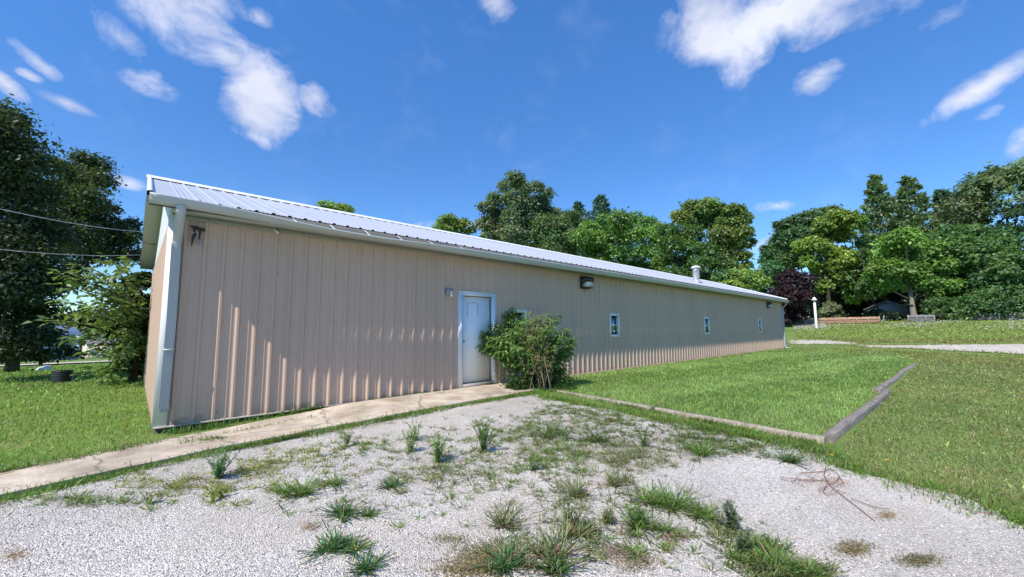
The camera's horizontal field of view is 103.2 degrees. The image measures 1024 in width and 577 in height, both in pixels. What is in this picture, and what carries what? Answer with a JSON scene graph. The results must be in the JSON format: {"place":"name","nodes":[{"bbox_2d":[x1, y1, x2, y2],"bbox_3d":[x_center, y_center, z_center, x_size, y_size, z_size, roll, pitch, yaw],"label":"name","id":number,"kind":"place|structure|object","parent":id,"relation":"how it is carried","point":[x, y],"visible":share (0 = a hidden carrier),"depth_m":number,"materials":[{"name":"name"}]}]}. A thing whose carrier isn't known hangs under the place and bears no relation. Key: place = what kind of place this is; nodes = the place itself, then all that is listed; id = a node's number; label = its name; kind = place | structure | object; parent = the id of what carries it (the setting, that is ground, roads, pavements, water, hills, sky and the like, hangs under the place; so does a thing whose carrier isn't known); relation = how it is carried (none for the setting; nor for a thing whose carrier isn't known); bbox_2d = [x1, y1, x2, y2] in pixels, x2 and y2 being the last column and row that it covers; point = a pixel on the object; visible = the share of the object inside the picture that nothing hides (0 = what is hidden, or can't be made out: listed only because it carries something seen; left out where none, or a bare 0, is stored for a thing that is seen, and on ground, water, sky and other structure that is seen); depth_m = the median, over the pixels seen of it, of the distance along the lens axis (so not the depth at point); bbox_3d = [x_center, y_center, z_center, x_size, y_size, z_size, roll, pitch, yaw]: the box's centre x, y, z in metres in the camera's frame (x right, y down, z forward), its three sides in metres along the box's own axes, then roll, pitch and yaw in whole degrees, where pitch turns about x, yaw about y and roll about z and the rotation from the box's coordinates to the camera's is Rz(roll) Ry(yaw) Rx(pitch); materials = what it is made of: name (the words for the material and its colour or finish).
{"place":"outdoors","nodes":[
{"label":"outdoors","id":0,"kind":"place"},
{"bbox_2d":[0,383,534,497],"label":"path","id":1,"kind":"structure","parent":0,"point":[172,448],"depth_m":5.24,"materials":[{"name":"concrete"}]},
{"bbox_2d":[0,314,1023,513],"bbox_3d":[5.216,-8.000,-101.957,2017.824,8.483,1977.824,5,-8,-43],"label":"ground","id":2,"kind":"structure","parent":0,"point":[789,334],"depth_m":6.05,"materials":[{"name":"plant"}]},
{"bbox_2d":[2,326,84,361],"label":"pale barn","id":3,"kind":"structure","parent":2,"relation":"on","point":[73,330],"depth_m":47.67,"materials":[{"name":"metal"}]},
{"bbox_2d":[0,93,109,371],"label":"shade tree","id":4,"kind":"object","parent":2,"relation":"on","point":[24,277],"visible":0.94,"depth_m":10.73,"materials":[{"name":"green plant"}]},
{"bbox_2d":[51,370,73,382],"bbox_3d":[-11.459,2.251,10.334,0.394,0.317,0.390,5,-8,-43],"label":"black drum","id":5,"kind":"object","parent":2,"relation":"on","point":[57,376],"visible":0.91,"depth_m":10.21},
{"bbox_2d":[3,147,143,371],"bbox_3d":[-16.097,-1.268,15.451,3.607,8.716,4.372,0,-6,-6],"label":"shade tree","id":6,"kind":"object","parent":2,"relation":"on","point":[93,202],"visible":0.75,"depth_m":15.20,"materials":[{"name":"green plant"}]},
{"bbox_2d":[0,362,151,469],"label":"side lawn grass","id":7,"kind":"structure","parent":2,"relation":"on","point":[27,370],"depth_m":6.99,"materials":[{"name":"plant"}]},
{"bbox_2d":[62,307,108,351],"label":"distant tree","id":8,"kind":"object","parent":2,"relation":"on","point":[82,331],"visible":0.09,"depth_m":102.44,"materials":[{"name":"green plant"}]},
{"bbox_2d":[22,252,150,386],"bbox_3d":[-9.802,0.842,9.611,2.101,3.321,2.870,5,-8,-43],"label":"sapling","id":9,"kind":"object","parent":2,"relation":"on","point":[134,313],"visible":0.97,"depth_m":9.67,"materials":[{"name":"green plant"}]},
{"bbox_2d":[80,338,115,357],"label":"cream shed","id":10,"kind":"structure","parent":2,"relation":"on","point":[87,345],"depth_m":66.84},
{"bbox_2d":[100,270,151,379],"bbox_3d":[-10.155,1.009,10.960,1.324,3.063,1.198,0,-6,-5],"label":"corner bush","id":11,"kind":"object","parent":2,"relation":"on","point":[144,274],"visible":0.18,"depth_m":10.74,"materials":[{"name":"green plant"}]},
{"bbox_2d":[315,199,355,212],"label":"distant tree","id":12,"kind":"object","parent":2,"relation":"on","point":[345,207],"visible":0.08,"depth_m":56.74,"materials":[{"name":"green plant"}]},
{"bbox_2d":[431,212,478,234],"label":"distant tree","id":13,"kind":"object","parent":2,"relation":"on","point":[450,223],"visible":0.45,"depth_m":64.67,"materials":[{"name":"green plant"}]},
{"bbox_2d":[140,174,789,433],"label":"metal building","id":14,"kind":"structure","parent":2,"relation":"on","point":[251,311],"depth_m":7.63,"materials":[{"name":"tan painted steel siding"},{"name":"white aluminium"},{"name":"steel"}]},
{"bbox_2d":[463,296,490,382],"bbox_3d":[-0.821,1.154,9.250,0.837,1.920,0.075,5,-8,-43],"label":"door","id":15,"kind":"structure","parent":14,"relation":"in","point":[476,310],"depth_m":9.23,"materials":[{"name":"grey metal"}]},
{"bbox_2d":[580,276,593,288],"bbox_3d":[2.222,-0.173,11.963,0.360,0.360,0.235,5,-8,-43],"label":"wall light","id":16,"kind":"object","parent":14,"relation":"attached to","point":[586,282],"visible":1,"depth_m":11.88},
{"bbox_2d":[610,313,619,336],"bbox_3d":[3.271,1.174,12.997,0.570,0.745,0.074,5,-8,-43],"label":"window","id":17,"kind":"structure","parent":14,"relation":"in","point":[614,318],"depth_m":13.06,"materials":[{"name":"blue glass"}]},
{"bbox_2d":[0,392,1023,576],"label":"gravel lot","id":18,"kind":"structure","parent":2,"relation":"on","point":[431,419],"depth_m":3.23,"materials":[{"name":"gravel"}]},
{"bbox_2d":[204,447,239,478],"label":"tall weed","id":19,"kind":"object","parent":18,"relation":"on","point":[219,467],"visible":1,"depth_m":3.81,"materials":[{"name":"green plant"}]},
{"bbox_2d":[258,475,316,496],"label":"grass tuft","id":20,"kind":"object","parent":18,"relation":"on","point":[280,491],"visible":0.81,"depth_m":3.55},
{"bbox_2d":[256,469,345,508],"bbox_3d":[-1.894,1.715,3.579,0.741,0.156,0.672,5,-8,-43],"label":"grass tuft","id":21,"kind":"object","parent":18,"relation":"on","point":[300,490],"visible":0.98,"depth_m":3.52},
{"bbox_2d":[296,519,366,561],"bbox_3d":[-1.217,1.675,2.781,0.409,0.149,0.517,1,-6,-10],"label":"grass tuft","id":22,"kind":"object","parent":18,"relation":"on","point":[330,547],"visible":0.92,"depth_m":2.72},
{"bbox_2d":[316,466,360,490],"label":"grass tuft","id":23,"kind":"object","parent":18,"relation":"on","point":[337,481],"visible":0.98,"depth_m":3.77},
{"bbox_2d":[299,532,378,564],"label":"grass tuft","id":24,"kind":"object","parent":18,"relation":"on","point":[354,547],"visible":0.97,"depth_m":2.71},
{"bbox_2d":[309,497,394,523],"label":"grass tuft","id":25,"kind":"object","parent":18,"relation":"on","point":[345,507],"visible":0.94,"depth_m":3.20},
{"bbox_2d":[343,545,396,576],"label":"grass tuft","id":26,"kind":"object","parent":18,"relation":"on","point":[365,568],"visible":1,"depth_m":2.51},
{"bbox_2d":[352,506,388,519],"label":"grass tuft","id":27,"kind":"object","parent":18,"relation":"on","point":[370,513],"visible":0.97,"depth_m":3.17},
{"bbox_2d":[361,475,407,490],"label":"grass tuft","id":28,"kind":"object","parent":18,"relation":"on","point":[391,483],"visible":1,"depth_m":3.71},
{"bbox_2d":[401,429,419,452],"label":"tall weed","id":29,"kind":"object","parent":18,"relation":"on","point":[409,449],"visible":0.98,"depth_m":4.66,"materials":[{"name":"green plant"}]},
{"bbox_2d":[424,430,450,462],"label":"tall weed","id":30,"kind":"object","parent":18,"relation":"on","point":[437,451],"visible":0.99,"depth_m":4.36,"materials":[{"name":"green plant"}]},
{"bbox_2d":[1,400,955,576],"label":"weed cover","id":31,"kind":"object","parent":18,"relation":"on","point":[585,452],"visible":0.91,"depth_m":3.69,"materials":[{"name":"green plant"}]},
{"bbox_2d":[472,423,498,452],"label":"tall weed","id":32,"kind":"object","parent":18,"relation":"on","point":[484,446],"visible":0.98,"depth_m":4.70,"materials":[{"name":"green plant"}]},
{"bbox_2d":[469,532,535,576],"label":"grass tuft","id":33,"kind":"object","parent":18,"relation":"on","point":[504,565],"visible":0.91,"depth_m":2.56,"materials":[{"name":"plant"}]},
{"bbox_2d":[479,495,561,529],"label":"grass tuft","id":34,"kind":"object","parent":18,"relation":"on","point":[500,522],"visible":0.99,"depth_m":3.06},
{"bbox_2d":[518,412,567,441],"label":"grass tuft","id":35,"kind":"object","parent":18,"relation":"on","point":[551,432],"visible":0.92,"depth_m":5.43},
{"bbox_2d":[518,547,591,576],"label":"grass tuft","id":36,"kind":"object","parent":18,"relation":"on","point":[552,569],"visible":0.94,"depth_m":2.52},
{"bbox_2d":[511,500,614,575],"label":"grass tuft","id":37,"kind":"object","parent":18,"relation":"on","point":[549,549],"visible":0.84,"depth_m":2.70,"materials":[{"name":"plant"}]},
{"bbox_2d":[555,499,587,527],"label":"tall weed","id":38,"kind":"object","parent":18,"relation":"on","point":[574,511],"visible":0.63,"depth_m":3.05,"materials":[{"name":"green plant"}]},
{"bbox_2d":[551,495,605,539],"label":"grass tuft","id":39,"kind":"object","parent":18,"relation":"on","point":[574,528],"visible":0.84,"depth_m":2.98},
{"bbox_2d":[552,473,614,499],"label":"grass tuft","id":40,"kind":"object","parent":18,"relation":"on","point":[571,487],"visible":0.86,"depth_m":3.61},
{"bbox_2d":[558,420,627,445],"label":"grass tuft","id":41,"kind":"object","parent":18,"relation":"on","point":[594,436],"visible":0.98,"depth_m":5.24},
{"bbox_2d":[602,504,614,524],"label":"tall weed","id":42,"kind":"object","parent":18,"relation":"on","point":[607,516],"visible":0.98,"depth_m":3.11,"materials":[{"name":"green plant"}]},
{"bbox_2d":[591,459,645,488],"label":"grass tuft","id":43,"kind":"object","parent":18,"relation":"on","point":[624,478],"visible":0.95,"depth_m":3.88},
{"bbox_2d":[612,538,651,564],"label":"grass tuft","id":44,"kind":"object","parent":18,"relation":"on","point":[636,546],"visible":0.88,"depth_m":2.73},
{"bbox_2d":[623,500,650,524],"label":"tall weed","id":45,"kind":"object","parent":18,"relation":"on","point":[641,513],"visible":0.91,"depth_m":3.10,"materials":[{"name":"green plant"}]},
{"bbox_2d":[615,503,672,540],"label":"grass tuft","id":46,"kind":"object","parent":18,"relation":"on","point":[642,526],"visible":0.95,"depth_m":3.06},
{"bbox_2d":[615,477,694,515],"bbox_3d":[1.222,1.758,3.457,0.713,0.178,0.784,-2,-6,18],"label":"grass tuft","id":47,"kind":"object","parent":18,"relation":"on","point":[646,497],"visible":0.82,"depth_m":3.55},
{"bbox_2d":[648,512,687,538],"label":"grass tuft","id":48,"kind":"object","parent":18,"relation":"on","point":[665,528],"visible":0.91,"depth_m":3.03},
{"bbox_2d":[634,477,711,520],"bbox_3d":[1.406,1.698,3.458,0.713,0.307,0.753,5,-8,-43],"label":"grass tuft","id":49,"kind":"object","parent":18,"relation":"on","point":[674,504],"visible":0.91,"depth_m":3.43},
{"bbox_2d":[656,493,724,528],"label":"grass tuft","id":50,"kind":"object","parent":18,"relation":"on","point":[703,512],"visible":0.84,"depth_m":3.29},
{"bbox_2d":[670,430,751,466],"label":"grass tuft","id":51,"kind":"object","parent":18,"relation":"on","point":[696,451],"visible":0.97,"depth_m":4.79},
{"bbox_2d":[713,499,743,531],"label":"tall weed","id":52,"kind":"object","parent":18,"relation":"on","point":[732,522],"visible":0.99,"depth_m":3.07,"materials":[{"name":"green plant"}]},
{"bbox_2d":[729,525,754,555],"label":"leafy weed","id":53,"kind":"object","parent":18,"relation":"on","point":[742,541],"visible":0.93,"depth_m":2.74,"materials":[{"name":"green plant"}]},
{"bbox_2d":[714,531,826,576],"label":"grass tuft","id":54,"kind":"object","parent":18,"relation":"on","point":[775,555],"visible":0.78,"depth_m":2.61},
{"bbox_2d":[745,436,813,465],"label":"grass tuft","id":55,"kind":"object","parent":18,"relation":"on","point":[789,459],"visible":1,"depth_m":4.64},
{"bbox_2d":[762,535,832,576],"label":"grass tuft","id":56,"kind":"object","parent":18,"relation":"on","point":[811,565],"visible":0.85,"depth_m":2.54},
{"bbox_2d":[779,467,1000,520],"bbox_3d":[3.327,1.893,3.720,1.164,0.069,1.219,2,-6,-24],"label":"dead vine","id":57,"kind":"object","parent":18,"relation":"on","point":[838,489],"visible":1,"depth_m":3.97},
{"bbox_2d":[0,388,1023,534],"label":"edge grass","id":58,"kind":"structure","parent":2,"relation":"on","point":[1017,517],"depth_m":4.91,"materials":[{"name":"plant"}]},
{"bbox_2d":[473,169,557,243],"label":"poplar","id":59,"kind":"object","parent":2,"relation":"on","point":[512,214],"visible":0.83,"depth_m":59.38,"materials":[{"name":"green plant"}]},
{"bbox_2d":[505,376,530,389],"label":"plant","id":60,"kind":"object","parent":2,"relation":"on","point":[513,386],"visible":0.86,"depth_m":8.83,"materials":[{"name":"green plant"}]},
{"bbox_2d":[475,306,585,390],"bbox_3d":[0.651,1.352,9.407,2.841,1.947,1.877,5,-8,-43],"label":"leafy shrub","id":61,"kind":"object","parent":2,"relation":"on","point":[510,350],"visible":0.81,"depth_m":9.15,"materials":[{"name":"green plant"}]},
{"bbox_2d":[514,310,557,390],"bbox_3d":[0.536,1.346,8.891,1.018,1.763,0.569,1,-6,-10],"label":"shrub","id":62,"kind":"object","parent":2,"relation":"on","point":[548,368],"visible":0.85,"depth_m":8.86,"materials":[{"name":"green plant"}]},
{"bbox_2d":[514,206,585,255],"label":"poplar","id":63,"kind":"object","parent":2,"relation":"on","point":[549,234],"visible":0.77,"depth_m":57.16,"materials":[{"name":"green plant"}]},
{"bbox_2d":[548,373,578,389],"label":"plant","id":64,"kind":"object","parent":2,"relation":"on","point":[563,382],"visible":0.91,"depth_m":9.06,"materials":[{"name":"green plant"}]},
{"bbox_2d":[560,201,588,255],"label":"spruce","id":65,"kind":"object","parent":2,"relation":"on","point":[578,206],"visible":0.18,"depth_m":74.13,"materials":[{"name":"green plant"}]},
{"bbox_2d":[577,194,630,261],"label":"spruce","id":66,"kind":"object","parent":2,"relation":"on","point":[601,200],"visible":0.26,"depth_m":71.30,"materials":[{"name":"green plant"}]},
{"bbox_2d":[558,390,654,410],"bbox_3d":[1.731,2.183,7.884,0.149,0.199,2.182,5,-8,-41],"label":"landscape timber","id":67,"kind":"object","parent":2,"relation":"on","point":[645,406],"visible":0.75,"depth_m":7.69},
{"bbox_2d":[566,206,671,269],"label":"round maple","id":68,"kind":"object","parent":2,"relation":"on","point":[592,238],"visible":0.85,"depth_m":53.08,"materials":[{"name":"green plant"}]},
{"bbox_2d":[650,221,750,288],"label":"round maple","id":69,"kind":"object","parent":2,"relation":"on","point":[684,240],"visible":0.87,"depth_m":46.72,"materials":[{"name":"green plant"}]},
{"bbox_2d":[668,195,757,271],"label":"tall maple","id":70,"kind":"object","parent":2,"relation":"on","point":[731,232],"visible":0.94,"depth_m":50.99,"materials":[{"name":"green plant"}]},
{"bbox_2d":[534,348,895,434],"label":"clover heads","id":71,"kind":"object","parent":2,"relation":"on","point":[767,379],"visible":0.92,"depth_m":9.96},
{"bbox_2d":[655,407,825,443],"bbox_3d":[3.325,2.071,6.195,2.334,0.212,0.140,-6,-8,44],"label":"landscape timber","id":72,"kind":"object","parent":2,"relation":"on","point":[819,438],"visible":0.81,"depth_m":5.94,"materials":[{"name":"wood"}]},
{"bbox_2d":[713,267,775,290],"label":"young tree","id":73,"kind":"object","parent":2,"relation":"on","point":[754,280],"visible":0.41,"depth_m":42.12,"materials":[{"name":"green plant"}]},
{"bbox_2d":[765,267,821,325],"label":"purple maple","id":74,"kind":"object","parent":2,"relation":"on","point":[795,293],"visible":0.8,"depth_m":49.95,"materials":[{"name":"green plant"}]},
{"bbox_2d":[757,203,848,316],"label":"dark maple","id":75,"kind":"object","parent":2,"relation":"on","point":[775,250],"visible":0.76,"depth_m":70.86,"materials":[{"name":"green plant"}]},
{"bbox_2d":[770,272,888,317],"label":"green maple","id":76,"kind":"object","parent":2,"relation":"on","point":[839,300],"visible":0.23,"depth_m":69.51,"materials":[{"name":"green plant"}]},
{"bbox_2d":[789,207,870,304],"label":"maple","id":77,"kind":"object","parent":2,"relation":"on","point":[827,260],"visible":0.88,"depth_m":64.56,"materials":[{"name":"green plant"}]},
{"bbox_2d":[816,300,845,320],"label":"shrub","id":78,"kind":"object","parent":2,"relation":"on","point":[828,309],"visible":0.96,"depth_m":57.48,"materials":[{"name":"green plant"}]},
{"bbox_2d":[814,316,879,323],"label":"plank fence","id":79,"kind":"object","parent":2,"relation":"on","point":[856,320],"visible":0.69,"depth_m":50.52,"materials":[{"name":"brown wood"}]},
{"bbox_2d":[822,389,890,443],"bbox_3d":[6.486,2.206,7.413,6.024,0.147,0.158,5,-8,-41],"label":"landscape timber","id":80,"kind":"object","parent":2,"relation":"on","point":[838,430],"visible":0.92,"depth_m":6.47,"materials":[{"name":"wood"}]},
{"bbox_2d":[833,232,887,305],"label":"green maple","id":81,"kind":"object","parent":2,"relation":"on","point":[859,287],"visible":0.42,"depth_m":62.54,"materials":[{"name":"green plant"}]},
{"bbox_2d":[861,308,885,319],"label":"shrub","id":82,"kind":"object","parent":2,"relation":"on","point":[872,312],"visible":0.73,"depth_m":56.20,"materials":[{"name":"green plant"}]},
{"bbox_2d":[863,300,909,317],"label":"grey shed","id":83,"kind":"structure","parent":2,"relation":"on","point":[886,305],"depth_m":58.39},
{"bbox_2d":[874,372,903,392],"bbox_3d":[10.635,2.595,11.355,5.654,0.137,0.153,5,-8,-42],"label":"landscape timber","id":84,"kind":"object","parent":2,"relation":"on","point":[889,382],"visible":0.91,"depth_m":10.71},
{"bbox_2d":[879,311,904,320],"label":"shrub","id":85,"kind":"object","parent":2,"relation":"on","point":[893,315],"visible":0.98,"depth_m":52.06,"materials":[{"name":"green plant"}]},
{"bbox_2d":[854,288,934,315],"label":"green maple","id":86,"kind":"object","parent":2,"relation":"on","point":[900,299],"visible":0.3,"depth_m":63.44,"materials":[{"name":"green plant"}]},
{"bbox_2d":[839,174,952,313],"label":"pine","id":87,"kind":"object","parent":2,"relation":"on","point":[875,190],"visible":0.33,"depth_m":71.14,"materials":[{"name":"green plant"}]},
{"bbox_2d":[786,338,1023,355],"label":"drive edge grass","id":88,"kind":"structure","parent":2,"relation":"on","point":[864,345],"depth_m":26.62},
{"bbox_2d":[786,340,1023,353],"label":"gravel drive","id":89,"kind":"structure","parent":2,"relation":"on","point":[1014,348],"depth_m":24.79,"materials":[{"name":"gravel"}]},
{"bbox_2d":[790,346,1023,366],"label":"verge grass","id":90,"kind":"structure","parent":2,"relation":"on","point":[918,356],"depth_m":20.32,"materials":[{"name":"plant"}]},
{"bbox_2d":[793,318,1023,337],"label":"wildflowers","id":91,"kind":"object","parent":2,"relation":"on","point":[825,326],"visible":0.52,"depth_m":43.93,"materials":[{"name":"green plant"}]},
{"bbox_2d":[859,224,969,318],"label":"green maple","id":92,"kind":"object","parent":2,"relation":"on","point":[904,259],"visible":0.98,"depth_m":51.51,"materials":[{"name":"green plant"}]},
{"bbox_2d":[883,174,952,313],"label":"pine","id":93,"kind":"object","parent":2,"relation":"on","point":[907,188],"visible":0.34,"depth_m":68.03,"materials":[{"name":"green plant"}]},
{"bbox_2d":[907,314,934,321],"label":"plank fence","id":94,"kind":"object","parent":2,"relation":"on","point":[910,318],"visible":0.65,"depth_m":47.81,"materials":[{"name":"grey wood"}]},
{"bbox_2d":[843,354,1023,509],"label":"clover heads","id":95,"kind":"object","parent":2,"relation":"on","point":[949,420],"visible":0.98,"depth_m":6.23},
{"bbox_2d":[929,188,955,230],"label":"pine","id":96,"kind":"object","parent":2,"relation":"on","point":[937,195],"visible":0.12,"depth_m":69.02,"materials":[{"name":"green plant"}]},
{"bbox_2d":[919,294,990,320],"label":"shrub","id":97,"kind":"object","parent":2,"relation":"on","point":[937,302],"visible":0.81,"depth_m":46.96,"materials":[{"name":"green plant"}]},
{"bbox_2d":[924,221,1023,298],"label":"green maple","id":98,"kind":"object","parent":2,"relation":"on","point":[975,245],"visible":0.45,"depth_m":49.73,"materials":[{"name":"green plant"}]},
{"bbox_2d":[936,286,1017,319],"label":"shrub","id":99,"kind":"object","parent":2,"relation":"on","point":[986,293],"visible":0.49,"depth_m":45.72,"materials":[{"name":"green plant"}]},
{"bbox_2d":[931,156,1023,290],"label":"cottonwood","id":100,"kind":"object","parent":2,"relation":"on","point":[974,198],"visible":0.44,"depth_m":58.51,"materials":[{"name":"green plant"}]},
{"bbox_2d":[961,251,1023,312],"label":"green maple","id":101,"kind":"object","parent":2,"relation":"on","point":[1010,273],"visible":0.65,"depth_m":45.99,"materials":[{"name":"green plant"}]},
{"bbox_2d":[969,313,1023,319],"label":"plank fence","id":102,"kind":"object","parent":2,"relation":"on","point":[991,317],"visible":0.59,"depth_m":44.85,"materials":[{"name":"wood"}]},
{"bbox_2d":[982,289,1023,318],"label":"shrub","id":103,"kind":"object","parent":2,"relation":"on","point":[1012,303],"visible":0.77,"depth_m":44.31,"materials":[{"name":"green plant"}]},
{"bbox_2d":[0,0,1023,316],"label":"sky","id":104,"kind":"structure","parent":0,"point":[412,112],"materials":[{"name":"blue"}]},
{"bbox_2d":[530,347,911,435],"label":"lawn grass","id":105,"kind":"structure","parent":0,"point":[839,363],"depth_m":10.11,"materials":[{"name":"plant"}]},
{"bbox_2d":[792,318,1023,339],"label":"meadow grass","id":106,"kind":"structure","parent":0,"point":[930,326],"depth_m":37.91,"materials":[{"name":"plant"}]},
{"bbox_2d":[792,336,1023,342],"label":"verge grass","id":107,"kind":"structure","parent":0,"point":[954,340],"depth_m":29.02,"materials":[{"name":"plant"}]},
{"bbox_2d":[838,354,1023,514],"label":"rough grass","id":108,"kind":"structure","parent":0,"point":[976,376],"depth_m":6.65,"materials":[{"name":"plant"}]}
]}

